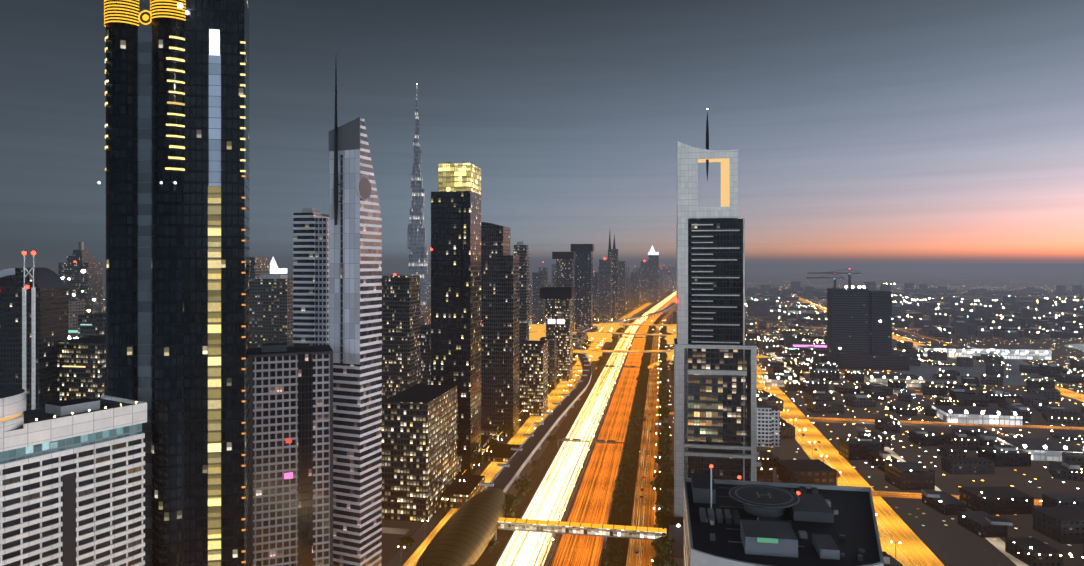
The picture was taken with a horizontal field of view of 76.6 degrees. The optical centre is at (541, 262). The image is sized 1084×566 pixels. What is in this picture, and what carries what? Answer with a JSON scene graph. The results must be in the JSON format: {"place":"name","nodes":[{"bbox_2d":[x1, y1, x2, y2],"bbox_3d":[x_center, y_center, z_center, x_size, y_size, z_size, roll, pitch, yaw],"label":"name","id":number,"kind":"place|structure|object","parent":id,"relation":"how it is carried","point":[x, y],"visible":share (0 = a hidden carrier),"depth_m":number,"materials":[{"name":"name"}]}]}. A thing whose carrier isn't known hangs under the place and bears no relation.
{"place":"outdoors","nodes":[
{"label":"outdoors","id":0,"kind":"place"},
{"bbox_2d":[0,387,146,565],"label":"hotel building","id":1,"kind":"structure","parent":0,"point":[72,481],"depth_m":218.08,"materials":[{"name":"white paint"}]},
{"bbox_2d":[293,208,328,345],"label":"high-rise building","id":2,"kind":"structure","parent":0,"point":[311,276],"depth_m":390.32,"materials":[{"name":"concrete"}]},
{"bbox_2d":[0,263,1083,565],"bbox_3d":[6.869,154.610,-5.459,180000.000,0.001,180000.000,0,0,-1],"label":"ground","id":3,"kind":"structure","parent":0,"point":[946,539],"depth_m":772.75,"materials":[{"name":"black"}]},
{"bbox_2d":[0,251,35,410],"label":"building pylons","id":4,"kind":"object","parent":3,"relation":"on","point":[7,272],"visible":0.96,"depth_m":456.74,"materials":[{"name":"grey metal"}]},
{"bbox_2d":[0,268,67,410],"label":"building","id":5,"kind":"structure","parent":3,"relation":"on","point":[51,286],"depth_m":486.93,"materials":[{"name":"black glass"}]},
{"bbox_2d":[97,0,248,565],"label":"skyscraper","id":6,"kind":"structure","parent":3,"relation":"on","point":[177,206],"depth_m":253.32,"materials":[{"name":"black glass"}]},
{"bbox_2d":[249,342,332,565],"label":"dark building","id":7,"kind":"structure","parent":3,"relation":"on","point":[290,455],"depth_m":292.40,"materials":[{"name":"grey glass"}]},
{"bbox_2d":[329,64,381,565],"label":"spire tower","id":8,"kind":"structure","parent":3,"relation":"on","point":[355,280],"depth_m":321.37,"materials":[{"name":"metal"}]},
{"bbox_2d":[57,233,658,521],"bbox_3d":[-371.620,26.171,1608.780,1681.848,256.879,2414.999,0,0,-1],"label":"high-rise buildings","id":9,"kind":"structure","parent":3,"relation":"on","point":[421,477],"depth_m":649.81,"materials":[{"name":"concrete"}]},
{"bbox_2d":[68,269,84,338],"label":"floodlit yard lights","id":10,"kind":"object","parent":9,"relation":"on","point":[75,331],"visible":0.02,"depth_m":625.00},
{"bbox_2d":[407,84,427,304],"bbox_3d":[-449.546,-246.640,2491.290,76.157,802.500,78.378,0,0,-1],"label":"skyscraper","id":11,"kind":"structure","parent":3,"relation":"on","point":[417,247],"depth_m":2467.87,"materials":[{"name":"glass"}]},
{"bbox_2d":[430,162,480,474],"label":"skyscraper","id":12,"kind":"structure","parent":3,"relation":"on","point":[455,249],"depth_m":496.37,"materials":[{"name":"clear glass"}]},
{"bbox_2d":[415,488,506,565],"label":"metro station","id":13,"kind":"object","parent":3,"relation":"on","point":[464,535],"visible":1,"depth_m":352.64,"materials":[{"name":"brown metal"}]},
{"bbox_2d":[481,222,518,436],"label":"skyscraper","id":14,"kind":"structure","parent":3,"relation":"on","point":[499,335],"depth_m":607.54,"materials":[{"name":"black glass"}]},
{"bbox_2d":[385,300,676,565],"bbox_3d":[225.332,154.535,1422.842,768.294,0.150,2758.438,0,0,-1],"label":"road verges","id":15,"kind":"structure","parent":3,"relation":"on","point":[547,451],"depth_m":501.66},
{"bbox_2d":[396,535,414,552],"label":"tree","id":16,"kind":"object","parent":15,"relation":"on","point":[408,540],"visible":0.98,"depth_m":363.90,"materials":[{"name":"green plant"}]},
{"bbox_2d":[475,451,487,470],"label":"tree","id":17,"kind":"object","parent":15,"relation":"on","point":[478,456],"visible":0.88,"depth_m":506.64,"materials":[{"name":"green plant"}]},
{"bbox_2d":[485,539,497,557],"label":"tree","id":18,"kind":"object","parent":15,"relation":"on","point":[491,546],"visible":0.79,"depth_m":357.29,"materials":[{"name":"green plant"}]},
{"bbox_2d":[489,439,499,450],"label":"tree","id":19,"kind":"object","parent":15,"relation":"on","point":[494,444],"visible":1,"depth_m":547.81,"materials":[{"name":"green plant"}]},
{"bbox_2d":[499,425,513,439],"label":"tree","id":20,"kind":"object","parent":15,"relation":"on","point":[508,429],"visible":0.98,"depth_m":595.95,"materials":[{"name":"green plant"}]},
{"bbox_2d":[502,501,517,517],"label":"tree","id":21,"kind":"object","parent":15,"relation":"on","point":[509,509],"visible":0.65,"depth_m":399.51,"materials":[{"name":"green plant"}]},
{"bbox_2d":[505,493,521,517],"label":"tree","id":22,"kind":"object","parent":15,"relation":"on","point":[516,501],"visible":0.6,"depth_m":414.12,"materials":[{"name":"green plant"}]},
{"bbox_2d":[512,474,531,485],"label":"tree","id":23,"kind":"object","parent":15,"relation":"on","point":[526,479],"visible":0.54,"depth_m":454.40,"materials":[{"name":"green plant"}]},
{"bbox_2d":[515,481,531,501],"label":"tree","id":24,"kind":"object","parent":15,"relation":"on","point":[523,488],"visible":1,"depth_m":440.60,"materials":[{"name":"green plant"}]},
{"bbox_2d":[531,459,544,473],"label":"tree","id":25,"kind":"object","parent":15,"relation":"on","point":[537,463],"visible":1,"depth_m":500.40,"materials":[{"name":"green plant"}]},
{"bbox_2d":[547,435,556,442],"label":"tree","id":26,"kind":"object","parent":15,"relation":"on","point":[552,438],"visible":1,"depth_m":573.00,"materials":[{"name":"green plant"}]},
{"bbox_2d":[601,548,621,565],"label":"tree","id":27,"kind":"object","parent":15,"relation":"on","point":[610,557],"visible":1,"depth_m":340.79,"materials":[{"name":"green plant"}]},
{"bbox_2d":[604,538,621,550],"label":"tree","id":28,"kind":"object","parent":15,"relation":"on","point":[613,542],"visible":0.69,"depth_m":360.60,"materials":[{"name":"green plant"}]},
{"bbox_2d":[612,487,631,504],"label":"tree","id":29,"kind":"object","parent":15,"relation":"on","point":[619,493],"visible":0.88,"depth_m":425.36,"materials":[{"name":"green plant"}]},
{"bbox_2d":[614,500,630,517],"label":"tree","id":30,"kind":"object","parent":15,"relation":"on","point":[620,506],"visible":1,"depth_m":414.00,"materials":[{"name":"green plant"}]},
{"bbox_2d":[615,473,629,481],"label":"tree","id":31,"kind":"object","parent":15,"relation":"on","point":[627,477],"visible":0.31,"depth_m":467.84,"materials":[{"name":"green plant"}]},
{"bbox_2d":[616,476,631,489],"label":"tree","id":32,"kind":"object","parent":15,"relation":"on","point":[623,482],"visible":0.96,"depth_m":452.31,"materials":[{"name":"green plant"}]},
{"bbox_2d":[619,461,633,470],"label":"tree","id":33,"kind":"object","parent":15,"relation":"on","point":[623,465],"visible":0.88,"depth_m":490.38,"materials":[{"name":"green plant"}]},
{"bbox_2d":[622,468,632,476],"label":"tree","id":34,"kind":"object","parent":15,"relation":"on","point":[628,471],"visible":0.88,"depth_m":480.11,"materials":[{"name":"green plant"}]},
{"bbox_2d":[622,453,635,464],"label":"tree","id":35,"kind":"object","parent":15,"relation":"on","point":[628,458],"visible":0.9,"depth_m":505.14,"materials":[{"name":"green plant"}]},
{"bbox_2d":[625,436,633,444],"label":"tree","id":36,"kind":"object","parent":15,"relation":"on","point":[630,440],"visible":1,"depth_m":564.30,"materials":[{"name":"green plant"}]},
{"bbox_2d":[624,445,636,452],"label":"tree","id":37,"kind":"object","parent":15,"relation":"on","point":[628,449],"visible":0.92,"depth_m":538.74,"materials":[{"name":"green plant"}]},
{"bbox_2d":[628,429,638,435],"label":"tree","id":38,"kind":"object","parent":15,"relation":"on","point":[634,432],"visible":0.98,"depth_m":592.24,"materials":[{"name":"green plant"}]},
{"bbox_2d":[628,422,641,430],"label":"tree","id":39,"kind":"object","parent":15,"relation":"on","point":[634,426],"visible":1,"depth_m":612.64,"materials":[{"name":"green plant"}]},
{"bbox_2d":[630,413,640,422],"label":"tree","id":40,"kind":"object","parent":15,"relation":"on","point":[635,418],"visible":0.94,"depth_m":634.10,"materials":[{"name":"green plant"}]},
{"bbox_2d":[633,405,644,414],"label":"tree","id":41,"kind":"object","parent":15,"relation":"on","point":[639,410],"visible":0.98,"depth_m":672.54,"materials":[{"name":"green plant"}]},
{"bbox_2d":[635,385,645,394],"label":"tree","id":42,"kind":"object","parent":15,"relation":"on","point":[639,388],"visible":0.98,"depth_m":787.76,"materials":[{"name":"green plant"}]},
{"bbox_2d":[636,376,646,381],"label":"tree","id":43,"kind":"object","parent":15,"relation":"on","point":[639,378],"visible":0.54,"depth_m":847.98,"materials":[{"name":"green plant"}]},
{"bbox_2d":[639,369,648,374],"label":"tree","id":44,"kind":"object","parent":15,"relation":"on","point":[644,371],"visible":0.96,"depth_m":914.61,"materials":[{"name":"green plant"}]},
{"bbox_2d":[641,356,649,361],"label":"tree","id":45,"kind":"object","parent":15,"relation":"on","point":[645,358],"visible":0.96,"depth_m":1028.58,"materials":[{"name":"green plant"}]},
{"bbox_2d":[652,553,667,565],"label":"tree","id":46,"kind":"object","parent":15,"relation":"on","point":[657,560],"visible":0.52,"depth_m":332.33,"materials":[{"name":"green plant"}]},
{"bbox_2d":[650,476,670,493],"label":"tree","id":47,"kind":"object","parent":15,"relation":"on","point":[662,484],"visible":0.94,"depth_m":443.25,"materials":[{"name":"green plant"}]},
{"bbox_2d":[653,521,668,536],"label":"tree","id":48,"kind":"object","parent":15,"relation":"on","point":[663,526],"visible":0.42,"depth_m":370.86,"materials":[{"name":"green plant"}]},
{"bbox_2d":[655,509,666,515],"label":"tree","id":49,"kind":"object","parent":15,"relation":"on","point":[660,512],"visible":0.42,"depth_m":400.95,"materials":[{"name":"green plant"}]},
{"bbox_2d":[655,454,667,467],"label":"tree","id":50,"kind":"object","parent":15,"relation":"on","point":[657,457],"visible":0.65,"depth_m":515.60,"materials":[{"name":"green plant"}]},
{"bbox_2d":[653,471,669,478],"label":"tree","id":51,"kind":"object","parent":15,"relation":"on","point":[656,473],"visible":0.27,"depth_m":470.79,"materials":[{"name":"green plant"}]},
{"bbox_2d":[651,539,673,551],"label":"tree","id":52,"kind":"object","parent":15,"relation":"on","point":[657,545],"visible":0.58,"depth_m":349.38,"materials":[{"name":"green plant"}]},
{"bbox_2d":[659,377,666,383],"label":"tree","id":53,"kind":"object","parent":15,"relation":"on","point":[662,380],"visible":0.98,"depth_m":844.68,"materials":[{"name":"green plant"}]},
{"bbox_2d":[657,440,669,448],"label":"tree","id":54,"kind":"object","parent":15,"relation":"on","point":[663,443],"visible":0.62,"depth_m":544.88,"materials":[{"name":"green plant"}]},
{"bbox_2d":[658,411,668,419],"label":"tree","id":55,"kind":"object","parent":15,"relation":"on","point":[662,415],"visible":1,"depth_m":653.12,"materials":[{"name":"green plant"}]},
{"bbox_2d":[653,532,674,547],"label":"tree","id":56,"kind":"object","parent":15,"relation":"on","point":[664,538],"visible":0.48,"depth_m":357.08,"materials":[{"name":"green plant"}]},
{"bbox_2d":[658,430,669,438],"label":"tree","id":57,"kind":"object","parent":15,"relation":"on","point":[664,434],"visible":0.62,"depth_m":575.58,"materials":[{"name":"green plant"}]},
{"bbox_2d":[657,395,670,403],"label":"tree","id":58,"kind":"object","parent":15,"relation":"on","point":[661,398],"visible":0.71,"depth_m":723.23,"materials":[{"name":"green plant"}]},
{"bbox_2d":[659,399,668,405],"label":"tree","id":59,"kind":"object","parent":15,"relation":"on","point":[665,402],"visible":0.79,"depth_m":714.17,"materials":[{"name":"green plant"}]},
{"bbox_2d":[655,494,673,510],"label":"tree","id":60,"kind":"object","parent":15,"relation":"on","point":[666,502],"visible":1,"depth_m":412.81,"materials":[{"name":"green plant"}]},
{"bbox_2d":[655,512,673,523],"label":"tree","id":61,"kind":"object","parent":15,"relation":"on","point":[663,518],"visible":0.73,"depth_m":392.23,"materials":[{"name":"green plant"}]},
{"bbox_2d":[655,492,673,501],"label":"tree","id":62,"kind":"object","parent":15,"relation":"on","point":[658,496],"visible":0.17,"depth_m":423.52,"materials":[{"name":"green plant"}]},
{"bbox_2d":[656,458,673,467],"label":"tree","id":63,"kind":"object","parent":15,"relation":"on","point":[660,462],"visible":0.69,"depth_m":495.07,"materials":[{"name":"green plant"}]},
{"bbox_2d":[658,466,671,472],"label":"tree","id":64,"kind":"object","parent":15,"relation":"on","point":[664,468],"visible":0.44,"depth_m":482.41,"materials":[{"name":"green plant"}]},
{"bbox_2d":[659,407,670,414],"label":"tree","id":65,"kind":"object","parent":15,"relation":"on","point":[666,409],"visible":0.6,"depth_m":672.04,"materials":[{"name":"green plant"}]},
{"bbox_2d":[658,438,671,443],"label":"tree","id":66,"kind":"object","parent":15,"relation":"on","point":[668,440],"visible":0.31,"depth_m":559.49,"materials":[{"name":"green plant"}]},
{"bbox_2d":[658,446,672,455],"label":"tree","id":67,"kind":"object","parent":15,"relation":"on","point":[664,450],"visible":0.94,"depth_m":527.72,"materials":[{"name":"green plant"}]},
{"bbox_2d":[657,471,673,479],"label":"tree","id":68,"kind":"object","parent":15,"relation":"on","point":[668,475],"visible":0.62,"depth_m":461.30,"materials":[{"name":"green plant"}]},
{"bbox_2d":[657,488,673,497],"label":"tree","id":69,"kind":"object","parent":15,"relation":"on","point":[666,493],"visible":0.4,"depth_m":426.05,"materials":[{"name":"green plant"}]},
{"bbox_2d":[661,422,669,426],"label":"tree","id":70,"kind":"object","parent":15,"relation":"on","point":[664,424],"visible":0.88,"depth_m":624.36,"materials":[{"name":"green plant"}]},
{"bbox_2d":[659,391,671,396],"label":"tree","id":71,"kind":"object","parent":15,"relation":"on","point":[667,393],"visible":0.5,"depth_m":755.63,"materials":[{"name":"green plant"}]},
{"bbox_2d":[658,544,675,558],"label":"tree","id":72,"kind":"object","parent":15,"relation":"on","point":[668,551],"visible":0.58,"depth_m":344.14,"materials":[{"name":"green plant"}]},
{"bbox_2d":[661,456,673,467],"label":"tree","id":73,"kind":"object","parent":15,"relation":"on","point":[668,460],"visible":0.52,"depth_m":495.97,"materials":[{"name":"green plant"}]},
{"bbox_2d":[658,555,677,565],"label":"tree","id":74,"kind":"object","parent":15,"relation":"on","point":[669,561],"visible":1,"depth_m":323.39,"materials":[{"name":"green plant"}]},
{"bbox_2d":[669,478,673,489],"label":"tree","id":75,"kind":"object","parent":15,"relation":"on","point":[672,485],"visible":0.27,"depth_m":448.38,"materials":[{"name":"green plant"}]},
{"bbox_2d":[457,310,611,473],"bbox_3d":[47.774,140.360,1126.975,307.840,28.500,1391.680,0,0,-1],"label":"low-rise buildings","id":76,"kind":"structure","parent":3,"relation":"on","point":[489,433],"depth_m":600.30,"materials":[{"name":"concrete"}]},
{"bbox_2d":[403,303,676,565],"bbox_3d":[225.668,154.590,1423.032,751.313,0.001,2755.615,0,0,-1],"label":"service road","id":77,"kind":"structure","parent":3,"relation":"on","point":[643,514],"depth_m":532.22,"materials":[{"name":"orange asphalt"}]},
{"bbox_2d":[420,261,676,324],"bbox_3d":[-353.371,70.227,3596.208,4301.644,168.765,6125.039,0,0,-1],"label":"skyline","id":78,"kind":"structure","parent":3,"relation":"on","point":[667,276],"depth_m":3051.39,"materials":[{"name":"concrete"}]},
{"bbox_2d":[61,277,1081,461],"bbox_3d":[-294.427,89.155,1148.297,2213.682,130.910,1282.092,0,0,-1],"label":"city buildings","id":79,"kind":"structure","parent":3,"relation":"on","point":[1036,448],"depth_m":874.27,"materials":[{"name":"concrete"}]},
{"bbox_2d":[480,300,675,492],"bbox_3d":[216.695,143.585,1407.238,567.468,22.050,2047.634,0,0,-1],"label":"metro viaduct","id":80,"kind":"object","parent":3,"relation":"on","point":[506,476],"visible":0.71,"depth_m":597.93,"materials":[{"name":"concrete"}]},
{"bbox_2d":[529,319,770,368],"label":"highway interchange","id":81,"kind":"structure","parent":3,"relation":"on","point":[537,332],"depth_m":1332.83,"materials":[{"name":"concrete"}]},
{"bbox_2d":[574,364,839,555],"bbox_3d":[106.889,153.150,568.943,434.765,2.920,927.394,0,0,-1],"label":"vehicles","id":82,"kind":"object","parent":3,"relation":"on","point":[643,477],"visible":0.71,"depth_m":584.39,"materials":[{"name":"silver paint"}]},
{"bbox_2d":[674,108,756,516],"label":"skyscraper","id":83,"kind":"structure","parent":3,"relation":"on","point":[715,388],"depth_m":373.65,"materials":[{"name":"stone"}]},
{"bbox_2d":[398,301,1061,564],"bbox_3d":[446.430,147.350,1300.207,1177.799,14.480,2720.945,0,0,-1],"label":"street lights","id":84,"kind":"object","parent":3,"relation":"on","point":[656,433],"visible":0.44,"depth_m":617.77,"materials":[{"name":"metal"}]},
{"bbox_2d":[757,403,779,446],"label":"apartment building","id":85,"kind":"structure","parent":3,"relation":"on","point":[768,425],"depth_m":574.91,"materials":[{"name":"paint"}]},
{"bbox_2d":[684,464,883,565],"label":"rooftop","id":86,"kind":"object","parent":3,"relation":"on","point":[739,523],"depth_m":181.39,"materials":[{"name":"concrete"}]},
{"bbox_2d":[529,289,1083,565],"bbox_3d":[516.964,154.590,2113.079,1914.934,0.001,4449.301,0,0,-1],"label":"road","id":87,"kind":"structure","parent":3,"relation":"on","point":[912,549],"depth_m":492.66,"materials":[{"name":"orange asphalt"}]},
{"bbox_2d":[529,300,1083,504],"bbox_3d":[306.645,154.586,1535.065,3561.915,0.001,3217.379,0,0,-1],"label":"crossroad","id":88,"kind":"structure","parent":3,"relation":"on","point":[909,495],"depth_m":649.57,"materials":[{"name":"orange asphalt"}]},
{"bbox_2d":[809,268,908,370],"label":"building","id":89,"kind":"structure","parent":3,"relation":"on","point":[859,327],"depth_m":996.53,"materials":[{"name":"concrete"}]},
{"bbox_2d":[670,281,1083,565],"bbox_3d":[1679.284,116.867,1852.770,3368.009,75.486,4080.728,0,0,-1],"label":"low-rise buildings","id":90,"kind":"structure","parent":3,"relation":"on","point":[1058,517],"depth_m":737.23,"materials":[{"name":"concrete"}]},
{"bbox_2d":[745,283,1083,557],"bbox_3d":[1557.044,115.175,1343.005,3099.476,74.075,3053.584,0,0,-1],"label":"city lights","id":91,"kind":"object","parent":90,"relation":"on","point":[1070,554],"visible":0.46,"depth_m":868.34},
{"bbox_2d":[0,0,1083,262],"label":"sky","id":92,"kind":"structure","parent":0,"point":[862,131],"materials":[{"name":"grey"}]},
{"bbox_2d":[494,291,676,565],"bbox_3d":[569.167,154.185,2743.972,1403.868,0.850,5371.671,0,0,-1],"label":"road","id":93,"kind":"structure","parent":0,"point":[588,498],"depth_m":499.62,"materials":[{"name":"orange asphalt"}]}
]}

